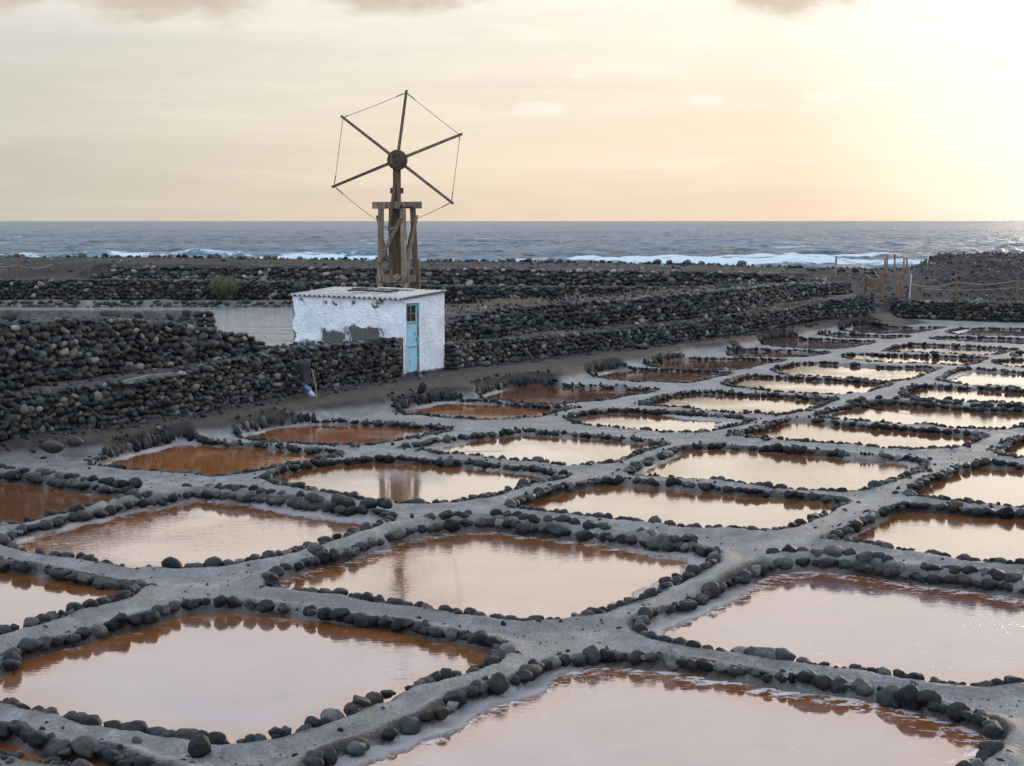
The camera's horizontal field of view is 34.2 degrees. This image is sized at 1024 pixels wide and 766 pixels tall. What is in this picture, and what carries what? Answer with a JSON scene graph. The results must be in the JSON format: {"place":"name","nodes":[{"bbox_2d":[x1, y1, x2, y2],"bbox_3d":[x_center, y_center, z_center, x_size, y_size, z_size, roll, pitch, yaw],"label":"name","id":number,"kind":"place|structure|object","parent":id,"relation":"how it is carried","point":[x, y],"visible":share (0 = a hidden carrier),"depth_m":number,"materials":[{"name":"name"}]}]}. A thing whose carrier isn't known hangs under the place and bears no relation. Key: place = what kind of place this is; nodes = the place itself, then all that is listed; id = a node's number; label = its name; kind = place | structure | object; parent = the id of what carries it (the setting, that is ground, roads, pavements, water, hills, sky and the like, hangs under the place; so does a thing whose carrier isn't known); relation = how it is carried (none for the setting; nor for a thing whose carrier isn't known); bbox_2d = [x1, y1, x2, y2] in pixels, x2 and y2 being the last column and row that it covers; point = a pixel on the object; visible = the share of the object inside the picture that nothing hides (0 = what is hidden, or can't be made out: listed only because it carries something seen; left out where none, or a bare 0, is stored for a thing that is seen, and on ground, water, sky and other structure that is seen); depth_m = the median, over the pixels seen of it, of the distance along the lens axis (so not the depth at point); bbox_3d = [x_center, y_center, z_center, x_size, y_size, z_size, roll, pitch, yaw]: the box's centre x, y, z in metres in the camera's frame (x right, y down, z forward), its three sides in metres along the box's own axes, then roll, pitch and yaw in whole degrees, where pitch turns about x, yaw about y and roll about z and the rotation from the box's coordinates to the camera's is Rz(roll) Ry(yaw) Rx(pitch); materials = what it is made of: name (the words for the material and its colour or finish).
{"place":"outdoors","nodes":[
{"label":"outdoors","id":0,"kind":"place"},
{"bbox_2d":[0,307,292,345],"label":"reservoir water","id":1,"kind":"structure","parent":0,"point":[271,326],"depth_m":56.72,"materials":[{"name":"grey liquid"}]},
{"bbox_2d":[0,283,861,394],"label":"terrace","id":2,"kind":"structure","parent":0,"point":[447,313],"depth_m":47.58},
{"bbox_2d":[0,315,265,391],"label":"dry stone wall","id":3,"kind":"structure","parent":2,"relation":"on","point":[34,351],"depth_m":32.62,"materials":[{"name":"grey stone"}]},
{"bbox_2d":[0,298,292,306],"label":"mortared bank","id":4,"kind":"structure","parent":2,"relation":"on","point":[75,302],"depth_m":65.10,"materials":[{"name":"grey stone"}]},
{"bbox_2d":[207,273,243,298],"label":"bush","id":5,"kind":"object","parent":4,"relation":"on","point":[222,287],"visible":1,"depth_m":65.30,"materials":[{"name":"green plant"}]},
{"bbox_2d":[331,90,462,288],"bbox_3d":[-3.070,-4.715,44.955,3.518,6.276,1.248,0,6,0],"label":"wind pump","id":6,"kind":"object","parent":2,"relation":"on","point":[398,259],"visible":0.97,"depth_m":44.62,"materials":[{"name":"wood"}]},
{"bbox_2d":[0,277,830,303],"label":"dry stone wall","id":7,"kind":"structure","parent":2,"relation":"on","point":[114,288],"depth_m":66.17,"materials":[{"name":"black stone"}]},
{"bbox_2d":[445,288,673,342],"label":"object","id":8,"kind":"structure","parent":2,"relation":"on","point":[513,301],"depth_m":50.01,"materials":[{"name":"plant"}]},
{"bbox_2d":[444,281,852,341],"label":"dry stone wall","id":9,"kind":"structure","parent":2,"relation":"on","point":[513,320],"depth_m":51.82,"materials":[{"name":"black stone"}]},
{"bbox_2d":[0,307,1023,765],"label":"ground","id":10,"kind":"structure","parent":0,"point":[372,401],"depth_m":21.88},
{"bbox_2d":[39,440,63,453],"bbox_3d":[-7.753,1.075,28.065,0.414,0.235,0.283,0,6,0],"label":"boulder","id":11,"kind":"object","parent":10,"relation":"on","point":[52,446],"visible":1,"depth_m":27.96,"materials":[{"name":"grey stone"}]},
{"bbox_2d":[0,461,142,524],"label":"salt pan","id":12,"kind":"object","parent":10,"relation":"on","point":[20,503],"visible":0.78,"depth_m":25.21,"materials":[{"name":"brown liquid"}]},
{"bbox_2d":[0,555,147,634],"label":"salt pan","id":13,"kind":"object","parent":10,"relation":"on","point":[25,600],"visible":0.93,"depth_m":18.55,"materials":[{"name":"liquid"}]},
{"bbox_2d":[67,436,83,446],"bbox_3d":[-7.516,1.001,28.611,0.240,0.186,0.244,3,6,29],"label":"boulder","id":14,"kind":"object","parent":10,"relation":"on","point":[74,441],"visible":1,"depth_m":28.54,"materials":[{"name":"grey stone"}]},
{"bbox_2d":[0,720,171,765],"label":"salt pan","id":15,"kind":"object","parent":10,"relation":"on","point":[86,746],"visible":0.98,"depth_m":12.78,"materials":[{"name":"grey stone"}]},
{"bbox_2d":[0,309,217,328],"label":"divider wall","id":16,"kind":"structure","parent":10,"relation":"on","point":[195,317],"depth_m":46.83,"materials":[{"name":"grey concrete"}]},
{"bbox_2d":[0,483,397,568],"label":"salt pan","id":17,"kind":"object","parent":10,"relation":"on","point":[194,534],"visible":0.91,"depth_m":22.37,"materials":[{"name":"beige liquid"}]},
{"bbox_2d":[187,734,210,757],"bbox_3d":[-2.404,2.802,12.784,0.179,0.199,0.145,-21,24,-20],"label":"boulder","id":18,"kind":"object","parent":10,"relation":"on","point":[199,745],"visible":1,"depth_m":12.74,"materials":[{"name":"grey stone"}]},
{"bbox_2d":[0,337,403,440],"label":"dry stone wall","id":19,"kind":"structure","parent":10,"relation":"on","point":[273,372],"depth_m":33.50,"materials":[{"name":"grey stone"}]},
{"bbox_2d":[122,373,173,382],"bbox_3d":[-6.843,-0.097,31.294,0.080,0.120,1.121,5,8,43],"label":"plank","id":20,"kind":"object","parent":19,"relation":"on","point":[143,377],"visible":1,"depth_m":31.23,"materials":[{"name":"grey wood"}]},
{"bbox_2d":[296,361,312,384],"bbox_3d":[-4.687,-0.222,36.904,0.539,0.535,0.260,0,6,0],"label":"cloth","id":21,"kind":"object","parent":19,"relation":"on","point":[303,368],"visible":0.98,"depth_m":36.84,"materials":[{"name":"grey fabric"}]},
{"bbox_2d":[87,429,345,475],"bbox_3d":[-5.288,1.193,28.911,4.188,0.410,3.756,3,6,26],"label":"salt pan","id":22,"kind":"object","parent":10,"relation":"on","point":[202,460],"visible":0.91,"depth_m":29.36,"materials":[{"name":"brown liquid"}]},
{"bbox_2d":[0,594,514,744],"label":"salt pan","id":23,"kind":"object","parent":10,"relation":"on","point":[222,678],"visible":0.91,"depth_m":15.49,"materials":[{"name":"liquid"}]},
{"bbox_2d":[301,382,314,397],"bbox_3d":[-4.397,0.150,35.878,0.368,0.330,0.112,3,6,26],"label":"bottle","id":24,"kind":"object","parent":10,"relation":"on","point":[307,389],"visible":1,"depth_m":35.83,"materials":[{"name":"plastic"}]},
{"bbox_2d":[311,369,317,397],"bbox_3d":[-4.243,0.006,35.777,0.201,0.632,0.046,5,8,44],"label":"stick","id":25,"kind":"object","parent":10,"relation":"on","point":[314,382],"visible":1,"depth_m":35.76,"materials":[{"name":"wood"}]},
{"bbox_2d":[232,412,451,444],"bbox_3d":[-3.440,0.898,32.352,3.829,0.333,3.738,4,7,33],"label":"salt pan","id":26,"kind":"object","parent":10,"relation":"on","point":[364,433],"visible":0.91,"depth_m":32.83,"materials":[{"name":"brown liquid"}]},
{"bbox_2d":[288,286,446,373],"bbox_3d":[-3.720,-1.306,42.868,3.688,2.240,1.900,4,7,33],"label":"pump hut","id":27,"kind":"object","parent":10,"relation":"on","point":[411,321],"visible":0.68,"depth_m":42.07,"materials":[{"name":"white paint"}]},
{"bbox_2d":[347,288,399,292],"bbox_3d":[-3.574,-2.394,42.896,1.567,0.076,0.892,3,6,28],"label":"hose","id":28,"kind":"object","parent":27,"relation":"on","point":[371,290],"visible":1,"depth_m":42.57,"materials":[{"name":"rubber"}]},
{"bbox_2d":[378,287,414,289],"bbox_3d":[-2.990,-2.445,43.090,1.212,0.041,0.160,5,7,41],"label":"board","id":29,"kind":"object","parent":27,"relation":"on","point":[395,288],"visible":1,"depth_m":42.99,"materials":[{"name":"white paint"}]},
{"bbox_2d":[407,305,417,372],"bbox_3d":[-2.517,-1.101,41.546,0.100,1.671,0.470,4,7,33],"label":"door","id":30,"kind":"structure","parent":27,"relation":"in","point":[412,338],"depth_m":41.57,"materials":[{"name":"teal paint"}]},
{"bbox_2d":[261,454,572,503],"bbox_3d":[-1.736,1.506,26.572,4.663,0.230,4.140,4,7,36],"label":"salt pan","id":31,"kind":"object","parent":10,"relation":"on","point":[442,481],"visible":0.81,"depth_m":26.87,"materials":[{"name":"beige liquid"}]},
{"bbox_2d":[417,382,426,393],"bbox_3d":[-2.034,0.122,37.637,0.204,0.319,0.188,2,6,23],"label":"boulder","id":32,"kind":"object","parent":10,"relation":"on","point":[422,387],"visible":1,"depth_m":37.57,"materials":[{"name":"stone"}]},
{"bbox_2d":[0,281,879,458],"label":"ledge rubble","id":33,"kind":"object","parent":10,"relation":"on","point":[189,413],"visible":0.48,"depth_m":41.50,"materials":[{"name":"black stone"}]},
{"bbox_2d":[463,362,473,367],"bbox_3d":[-1.148,-0.448,43.240,0.319,0.188,0.226,0,6,0],"label":"boulder","id":34,"kind":"object","parent":10,"relation":"on","point":[468,364],"visible":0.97,"depth_m":43.16,"materials":[{"name":"black stone"}]},
{"bbox_2d":[395,391,570,419],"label":"salt pan","id":35,"kind":"object","parent":10,"relation":"on","point":[470,411],"visible":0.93,"depth_m":36.83,"materials":[{"name":"brown liquid"}]},
{"bbox_2d":[478,361,490,366],"bbox_3d":[-0.731,-0.497,43.607,0.344,0.164,0.251,0,6,0],"label":"boulder","id":36,"kind":"object","parent":10,"relation":"on","point":[484,364],"visible":0.99,"depth_m":43.54,"materials":[{"name":"grey stone"}]},
{"bbox_2d":[263,508,720,620],"bbox_3d":[-0.093,2.117,19.767,4.640,0.306,4.934,3,7,31],"label":"salt pan","id":37,"kind":"object","parent":10,"relation":"on","point":[497,575],"visible":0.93,"depth_m":19.88,"materials":[{"name":"liquid"}]},
{"bbox_2d":[0,369,1023,765],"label":"kerb pebbles","id":38,"kind":"object","parent":10,"relation":"on","point":[516,679],"visible":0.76,"depth_m":27.86,"materials":[{"name":"black stone"}]},
{"bbox_2d":[0,253,1023,312],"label":"shore berm","id":39,"kind":"structure","parent":10,"relation":"on","point":[88,266],"depth_m":73.19,"materials":[{"name":"black stone"}]},
{"bbox_2d":[5,253,72,276],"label":"rope fence","id":40,"kind":"object","parent":39,"relation":"on","point":[17,265],"visible":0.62,"depth_m":68.21,"materials":[{"name":"brown wood"}]},
{"bbox_2d":[77,253,86,257],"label":"boulder","id":41,"kind":"object","parent":39,"relation":"on","point":[82,255],"visible":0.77,"depth_m":78.05,"materials":[{"name":"grey stone"}]},
{"bbox_2d":[210,253,221,257],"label":"boulder","id":42,"kind":"object","parent":39,"relation":"on","point":[217,255],"visible":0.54,"depth_m":78.51,"materials":[{"name":"grey stone"}]},
{"bbox_2d":[0,255,892,335],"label":"berm rubble","id":43,"kind":"object","parent":39,"relation":"on","point":[529,263],"visible":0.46,"depth_m":71.67,"materials":[{"name":"black stone"}]},
{"bbox_2d":[87,264,831,288],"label":"dry stone wall","id":44,"kind":"structure","parent":39,"relation":"on","point":[508,276],"depth_m":68.49,"materials":[{"name":"grey stone"}]},
{"bbox_2d":[535,259,543,262],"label":"boulder","id":45,"kind":"object","parent":39,"relation":"on","point":[540,260],"visible":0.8,"depth_m":77.60,"materials":[{"name":"grey stone"}]},
{"bbox_2d":[547,258,554,262],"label":"boulder","id":46,"kind":"object","parent":39,"relation":"on","point":[549,260],"visible":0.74,"depth_m":78.50,"materials":[{"name":"grey stone"}]},
{"bbox_2d":[652,259,661,263],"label":"boulder","id":47,"kind":"object","parent":39,"relation":"on","point":[657,261],"visible":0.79,"depth_m":78.32,"materials":[{"name":"grey stone"}]},
{"bbox_2d":[682,259,691,264],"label":"boulder","id":48,"kind":"object","parent":39,"relation":"on","point":[688,262],"visible":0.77,"depth_m":78.01,"materials":[{"name":"grey stone"}]},
{"bbox_2d":[737,260,746,264],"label":"boulder","id":49,"kind":"object","parent":39,"relation":"on","point":[742,262],"visible":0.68,"depth_m":78.20,"materials":[{"name":"grey stone"}]},
{"bbox_2d":[852,267,859,271],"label":"boulder","id":50,"kind":"object","parent":39,"relation":"on","point":[855,269],"visible":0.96,"depth_m":77.96,"materials":[{"name":"grey stone"}]},
{"bbox_2d":[834,254,907,276],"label":"rope fence","id":51,"kind":"object","parent":39,"relation":"on","point":[885,264],"visible":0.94,"depth_m":77.47,"materials":[{"name":"brown wood"}]},
{"bbox_2d":[864,268,882,299],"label":"gate","id":52,"kind":"structure","parent":39,"relation":"on","point":[876,286],"depth_m":70.98,"materials":[{"name":"wood"}]},
{"bbox_2d":[896,281,901,298],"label":"gate post","id":53,"kind":"object","parent":39,"relation":"on","point":[898,289],"visible":0.58,"depth_m":71.11,"materials":[{"name":"brown wood"}]},
{"bbox_2d":[831,250,1023,303],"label":"mound rubble","id":54,"kind":"object","parent":39,"relation":"on","point":[949,279],"visible":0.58,"depth_m":76.71,"materials":[{"name":"black stone"}]},
{"bbox_2d":[911,278,1023,298],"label":"rope fence","id":55,"kind":"object","parent":39,"relation":"on","point":[1017,280],"visible":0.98,"depth_m":70.54,"materials":[{"name":"brown wood"}]},
{"bbox_2d":[403,428,667,465],"bbox_3d":[0.559,1.144,30.293,4.409,0.206,3.905,3,7,31],"label":"salt pan","id":56,"kind":"object","parent":10,"relation":"on","point":[558,450],"visible":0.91,"depth_m":30.66,"materials":[{"name":"beige liquid"}]},
{"bbox_2d":[475,376,656,404],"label":"salt pan","id":57,"kind":"object","parent":10,"relation":"on","point":[566,393],"visible":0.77,"depth_m":40.48,"materials":[{"name":"brown liquid"}]},
{"bbox_2d":[633,344,648,348],"bbox_3d":[3.868,-1.083,49.852,0.555,0.172,0.287,3,3,-29],"label":"boulder","id":58,"kind":"object","parent":10,"relation":"on","point":[640,346],"visible":1,"depth_m":49.75,"materials":[{"name":"grey stone"}]},
{"bbox_2d":[297,644,1003,765],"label":"salt pan","id":59,"kind":"object","parent":10,"relation":"on","point":[607,716],"visible":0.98,"depth_m":13.73,"materials":[{"name":"pink liquid"}]},
{"bbox_2d":[584,361,732,382],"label":"salt pan","id":60,"kind":"object","parent":10,"relation":"on","point":[661,375],"visible":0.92,"depth_m":44.92,"materials":[{"name":"brown liquid"}]},
{"bbox_2d":[443,293,875,369],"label":"dry stone wall","id":61,"kind":"structure","parent":10,"relation":"on","point":[503,349],"depth_m":51.09,"materials":[{"name":"grey stone"}]},
{"bbox_2d":[567,407,754,432],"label":"salt pan","id":62,"kind":"object","parent":10,"relation":"on","point":[655,420],"visible":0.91,"depth_m":34.80,"materials":[{"name":"beige liquid"}]},
{"bbox_2d":[504,475,850,529],"bbox_3d":[2.396,1.754,24.122,4.494,0.240,3.425,3,7,32],"label":"salt pan","id":63,"kind":"object","parent":10,"relation":"on","point":[673,507],"visible":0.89,"depth_m":24.41,"materials":[{"name":"beige liquid"}]},
{"bbox_2d":[643,352,786,371],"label":"salt pan","id":64,"kind":"object","parent":10,"relation":"on","point":[712,363],"visible":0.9,"depth_m":48.70,"materials":[{"name":"brown liquid"}]},
{"bbox_2d":[638,389,834,414],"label":"salt pan","id":65,"kind":"object","parent":10,"relation":"on","point":[745,404],"visible":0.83,"depth_m":38.25,"materials":[{"name":"beige liquid"}]},
{"bbox_2d":[626,442,928,491],"bbox_3d":[4.379,1.392,27.804,4.684,0.238,4.362,3,6,31],"label":"salt pan","id":66,"kind":"object","parent":10,"relation":"on","point":[786,469],"visible":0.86,"depth_m":28.06,"materials":[{"name":"beige liquid"}]},
{"bbox_2d":[725,344,829,356],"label":"salt pan","id":67,"kind":"object","parent":10,"relation":"on","point":[756,352],"visible":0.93,"depth_m":52.37,"materials":[{"name":"brown liquid"}]},
{"bbox_2d":[720,373,893,394],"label":"salt pan","id":68,"kind":"object","parent":10,"relation":"on","point":[778,383],"visible":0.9,"depth_m":42.30,"materials":[{"name":"beige liquid"}]},
{"bbox_2d":[757,332,876,348],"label":"salt pan","id":69,"kind":"object","parent":10,"relation":"on","point":[810,343],"visible":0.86,"depth_m":56.64,"materials":[{"name":"brown liquid"}]},
{"bbox_2d":[632,544,1023,686],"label":"salt pan","id":70,"kind":"object","parent":10,"relation":"on","point":[917,632],"visible":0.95,"depth_m":17.30,"materials":[{"name":"liquid"}]},
{"bbox_2d":[770,361,941,381],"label":"salt pan","id":71,"kind":"object","parent":10,"relation":"on","point":[853,370],"visible":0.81,"depth_m":46.12,"materials":[{"name":"beige liquid"}]},
{"bbox_2d":[734,416,989,449],"bbox_3d":[6.750,0.992,32.084,4.493,0.215,3.593,4,7,34],"label":"salt pan","id":72,"kind":"object","parent":10,"relation":"on","point":[816,429],"visible":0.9,"depth_m":32.37,"materials":[{"name":"beige liquid"}]},
{"bbox_2d":[818,329,910,338],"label":"salt pan","id":73,"kind":"object","parent":10,"relation":"on","point":[843,334],"visible":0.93,"depth_m":60.06,"materials":[{"name":"brown liquid"}]},
{"bbox_2d":[839,319,946,333],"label":"salt pan","id":74,"kind":"object","parent":10,"relation":"on","point":[882,330],"visible":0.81,"depth_m":63.93,"materials":[{"name":"liquid"}]},
{"bbox_2d":[840,352,988,365],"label":"salt pan","id":75,"kind":"object","parent":10,"relation":"on","point":[875,357],"visible":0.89,"depth_m":50.11,"materials":[{"name":"beige liquid"}]},
{"bbox_2d":[819,395,1023,428],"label":"salt pan","id":76,"kind":"object","parent":10,"relation":"on","point":[965,417],"visible":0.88,"depth_m":36.07,"materials":[{"name":"beige liquid"}]},
{"bbox_2d":[828,500,1023,563],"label":"salt pan","id":77,"kind":"object","parent":10,"relation":"on","point":[974,538],"visible":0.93,"depth_m":22.23,"materials":[{"name":"beige liquid"}]},
{"bbox_2d":[881,342,1018,355],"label":"salt pan","id":78,"kind":"object","parent":10,"relation":"on","point":[938,348],"visible":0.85,"depth_m":54.00,"materials":[{"name":"beige liquid"}]},
{"bbox_2d":[884,299,1023,321],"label":"dry stone wall","id":79,"kind":"structure","parent":10,"relation":"on","point":[986,311],"depth_m":68.66,"materials":[{"name":"black stone"}]},
{"bbox_2d":[900,383,1023,403],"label":"salt pan","id":80,"kind":"object","parent":10,"relation":"on","point":[947,392],"visible":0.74,"depth_m":40.24,"materials":[{"name":"beige liquid"}]},
{"bbox_2d":[903,457,1023,507],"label":"salt pan","id":81,"kind":"object","parent":10,"relation":"on","point":[992,486],"visible":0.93,"depth_m":26.25,"materials":[{"name":"beige liquid"}]},
{"bbox_2d":[929,335,1023,343],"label":"salt pan","id":82,"kind":"object","parent":10,"relation":"on","point":[972,339],"visible":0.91,"depth_m":58.17,"materials":[{"name":"liquid"}]},
{"bbox_2d":[935,365,1023,388],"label":"salt pan","id":83,"kind":"object","parent":10,"relation":"on","point":[1004,378],"visible":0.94,"depth_m":44.07,"materials":[{"name":"beige liquid"}]},
{"bbox_2d":[945,326,1023,335],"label":"salt pan","id":84,"kind":"object","parent":10,"relation":"on","point":[1004,332],"visible":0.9,"depth_m":62.21,"materials":[{"name":"beige liquid"}]},
{"bbox_2d":[991,356,1023,367],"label":"salt pan","id":85,"kind":"object","parent":10,"relation":"on","point":[1015,362],"visible":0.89,"depth_m":49.05,"materials":[{"name":"beige liquid"}]},
{"bbox_2d":[994,435,1023,457],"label":"salt pan","id":86,"kind":"object","parent":10,"relation":"on","point":[1017,449],"visible":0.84,"depth_m":30.26,"materials":[{"name":"grey stone"}]},
{"bbox_2d":[1010,350,1023,356],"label":"salt pan","id":87,"kind":"object","parent":10,"relation":"on","point":[1021,353],"visible":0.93,"depth_m":51.69,"materials":[{"name":"white liquid"}]},
{"bbox_2d":[0,221,1023,268],"bbox_3d":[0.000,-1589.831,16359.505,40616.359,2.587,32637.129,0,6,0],"label":"sea","id":88,"kind":"structure","parent":0,"point":[796,243],"depth_m":429.99,"materials":[{"name":"liquid"}]},
{"bbox_2d":[0,0,1023,220],"label":"sky","id":89,"kind":"structure","parent":0,"point":[111,110],"materials":[{"name":"beige"}]}
]}

